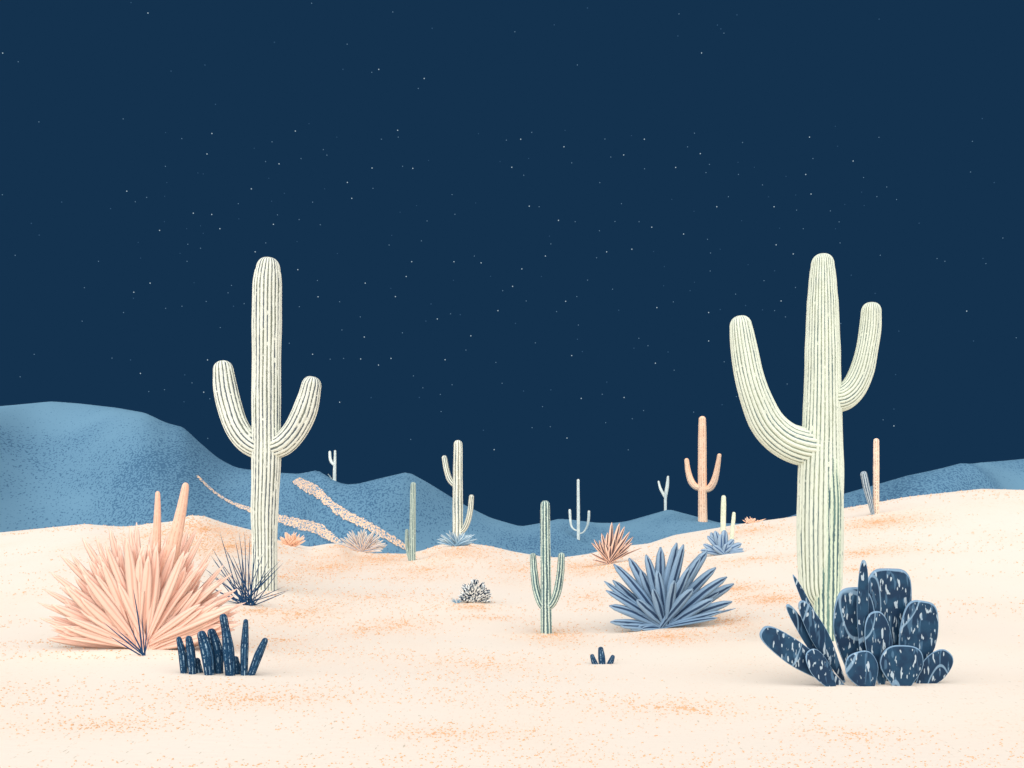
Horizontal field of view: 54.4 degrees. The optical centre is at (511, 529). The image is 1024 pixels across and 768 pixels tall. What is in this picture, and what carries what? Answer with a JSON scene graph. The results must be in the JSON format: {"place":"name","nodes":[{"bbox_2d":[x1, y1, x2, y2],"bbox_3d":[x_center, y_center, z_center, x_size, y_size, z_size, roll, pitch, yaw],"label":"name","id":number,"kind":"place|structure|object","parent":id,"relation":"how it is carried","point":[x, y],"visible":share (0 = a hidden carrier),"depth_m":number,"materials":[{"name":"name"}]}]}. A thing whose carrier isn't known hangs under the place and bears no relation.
{"place":"outdoors","nodes":[
{"label":"outdoors","id":0,"kind":"place"},
{"bbox_2d":[0,489,1023,767],"bbox_3d":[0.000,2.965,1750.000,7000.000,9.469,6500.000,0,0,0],"label":"ground","id":1,"kind":"structure","parent":0,"point":[974,699],"depth_m":11.66,"materials":[{"name":"beige sand"}]},
{"bbox_2d":[106,590,149,655],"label":"desert grass","id":2,"kind":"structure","parent":1,"relation":"on","point":[140,650],"depth_m":12.50,"materials":[{"name":"blue plant"}]},
{"bbox_2d":[38,483,245,649],"bbox_3d":[-4.913,0.506,13.375,2.754,2.254,0.974,0,0,0],"label":"agave","id":3,"kind":"object","parent":1,"relation":"on","point":[173,602],"visible":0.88,"depth_m":13.06,"materials":[{"name":"pink plant"}]},
{"bbox_2d":[176,614,267,675],"bbox_3d":[-3.253,1.339,11.161,1.054,0.796,0.277,0,0,5],"label":"finger cactus","id":4,"kind":"object","parent":1,"relation":"on","point":[216,656],"visible":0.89,"depth_m":11.09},
{"bbox_2d":[208,534,284,605],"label":"desert grass","id":5,"kind":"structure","parent":1,"relation":"on","point":[242,598],"depth_m":19.15,"materials":[{"name":"blue plant"}]},
{"bbox_2d":[213,257,320,590],"bbox_3d":[-5.409,-2.293,21.992,2.553,7.414,0.651,0,0,13],"label":"saguaro cactus","id":6,"kind":"object","parent":1,"relation":"on","point":[265,442],"visible":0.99,"depth_m":21.75,"materials":[{"name":"beige plant"}]},
{"bbox_2d":[277,532,305,546],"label":"desert shrub","id":7,"kind":"object","parent":1,"relation":"on","point":[293,540],"visible":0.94,"depth_m":40.20,"materials":[{"name":"orange plant"}]},
{"bbox_2d":[335,528,386,551],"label":"agave","id":8,"kind":"object","parent":1,"relation":"on","point":[362,543],"visible":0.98,"depth_m":43.67,"materials":[{"name":"beige plant"}]},
{"bbox_2d":[405,482,415,560],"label":"saguaro cactus","id":9,"kind":"object","parent":1,"relation":"on","point":[410,540],"visible":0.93,"depth_m":35.62,"materials":[{"name":"plant"}]},
{"bbox_2d":[437,531,476,545],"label":"agave","id":10,"kind":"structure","parent":1,"relation":"on","point":[455,540],"depth_m":40.52,"materials":[{"name":"blue plant"}]},
{"bbox_2d":[442,440,473,535],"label":"saguaro cactus","id":11,"kind":"object","parent":1,"relation":"on","point":[456,483],"visible":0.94,"depth_m":44.81,"materials":[{"name":"beige plant"}]},
{"bbox_2d":[458,579,491,602],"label":"desert shrub","id":12,"kind":"object","parent":1,"relation":"on","point":[473,592],"visible":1,"depth_m":20.91,"materials":[{"name":"beige plant"}]},
{"bbox_2d":[530,501,564,633],"bbox_3d":[0.604,0.682,16.982,0.707,2.337,0.200,0,0,32],"label":"saguaro cactus","id":13,"kind":"object","parent":1,"relation":"on","point":[546,601],"visible":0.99,"depth_m":16.92,"materials":[{"name":"green plant"}]},
{"bbox_2d":[590,647,614,663],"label":"finger cactus","id":14,"kind":"object","parent":1,"relation":"on","point":[601,657],"visible":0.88,"depth_m":12.87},
{"bbox_2d":[591,523,640,563],"bbox_3d":[3.417,0.473,32.668,1.683,1.398,0.639,0,0,0],"label":"agave","id":15,"kind":"object","parent":1,"relation":"on","point":[610,549],"visible":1,"depth_m":32.66,"materials":[{"name":"pink plant"}]},
{"bbox_2d":[604,543,735,630],"bbox_3d":[2.706,0.967,16.968,2.270,1.473,0.954,0,0,0],"label":"agave","id":16,"kind":"object","parent":1,"relation":"on","point":[664,595],"visible":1,"depth_m":16.84,"materials":[{"name":"blue plant"}]},
{"bbox_2d":[701,530,743,554],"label":"agave","id":17,"kind":"object","parent":1,"relation":"on","point":[721,544],"visible":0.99,"depth_m":29.34,"materials":[{"name":"blue plant"}]},
{"bbox_2d":[720,495,725,530],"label":"saguaro cactus","id":18,"kind":"object","parent":1,"relation":"on","point":[723,515],"visible":0.94,"depth_m":38.49,"materials":[{"name":"beige plant"}]},
{"bbox_2d":[730,512,735,538],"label":"saguaro cactus","id":19,"kind":"object","parent":1,"relation":"on","point":[732,525],"visible":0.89,"depth_m":33.60,"materials":[{"name":"beige plant"}]},
{"bbox_2d":[743,517,764,523],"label":"desert shrub","id":20,"kind":"object","parent":1,"relation":"on","point":[750,520],"visible":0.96,"depth_m":41.31,"materials":[{"name":"orange plant"}]},
{"bbox_2d":[730,253,881,640],"bbox_3d":[4.347,-1.155,14.789,2.156,5.873,0.689,0,0,0],"label":"saguaro cactus","id":21,"kind":"object","parent":1,"relation":"on","point":[811,447],"visible":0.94,"depth_m":14.59,"materials":[{"name":"beige plant"}]},
{"bbox_2d":[759,560,952,686],"bbox_3d":[3.745,1.062,10.859,2.116,1.458,0.483,0,0,0],"label":"prickly pear","id":22,"kind":"object","parent":1,"relation":"on","point":[885,627],"visible":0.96,"depth_m":10.82,"materials":[{"name":"blue plant"}]},
{"bbox_2d":[860,438,878,514],"bbox_3d":[12.384,-1.764,34.429,0.692,2.761,0.246,0,0,-12],"label":"saguaro cactus","id":23,"kind":"object","parent":1,"relation":"on","point":[873,504],"visible":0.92,"depth_m":34.40,"materials":[{"name":"beige plant"}]},
{"bbox_2d":[0,402,1023,556],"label":"hills","id":24,"kind":"structure","parent":0,"point":[64,464],"depth_m":83.95,"materials":[{"name":"blue sand"}]},
{"bbox_2d":[196,475,343,543],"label":"path","id":25,"kind":"structure","parent":24,"relation":"on","point":[321,530],"depth_m":78.73,"materials":[{"name":"beige sand"}]},
{"bbox_2d":[328,450,335,480],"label":"saguaro cactus","id":26,"kind":"object","parent":24,"relation":"on","point":[333,463],"visible":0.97,"depth_m":83.68,"materials":[{"name":"white plant"}]},
{"bbox_2d":[293,478,405,549],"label":"path","id":27,"kind":"structure","parent":24,"relation":"on","point":[315,490],"depth_m":77.38,"materials":[{"name":"beige sand"}]},
{"bbox_2d":[568,479,589,539],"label":"saguaro cactus","id":28,"kind":"object","parent":24,"relation":"on","point":[578,512],"visible":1,"depth_m":88.18,"materials":[{"name":"white plant"}]},
{"bbox_2d":[658,476,668,510],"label":"saguaro cactus","id":29,"kind":"object","parent":24,"relation":"on","point":[664,493],"visible":0.98,"depth_m":106.30,"materials":[{"name":"white plant"}]},
{"bbox_2d":[684,416,720,521],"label":"saguaro cactus","id":30,"kind":"object","parent":24,"relation":"on","point":[702,487],"visible":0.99,"depth_m":96.37,"materials":[{"name":"plant"}]},
{"bbox_2d":[0,0,1023,525],"label":"sky","id":31,"kind":"structure","parent":0,"point":[90,100],"materials":[{"name":"blue"}]},
{"bbox_2d":[31,2,994,430],"bbox_3d":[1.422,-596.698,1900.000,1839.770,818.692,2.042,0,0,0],"label":"faint stars","id":32,"kind":"object","parent":31,"relation":"in","point":[523,390],"visible":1,"depth_m":1899.39,"materials":[{"name":"white"}]}
]}

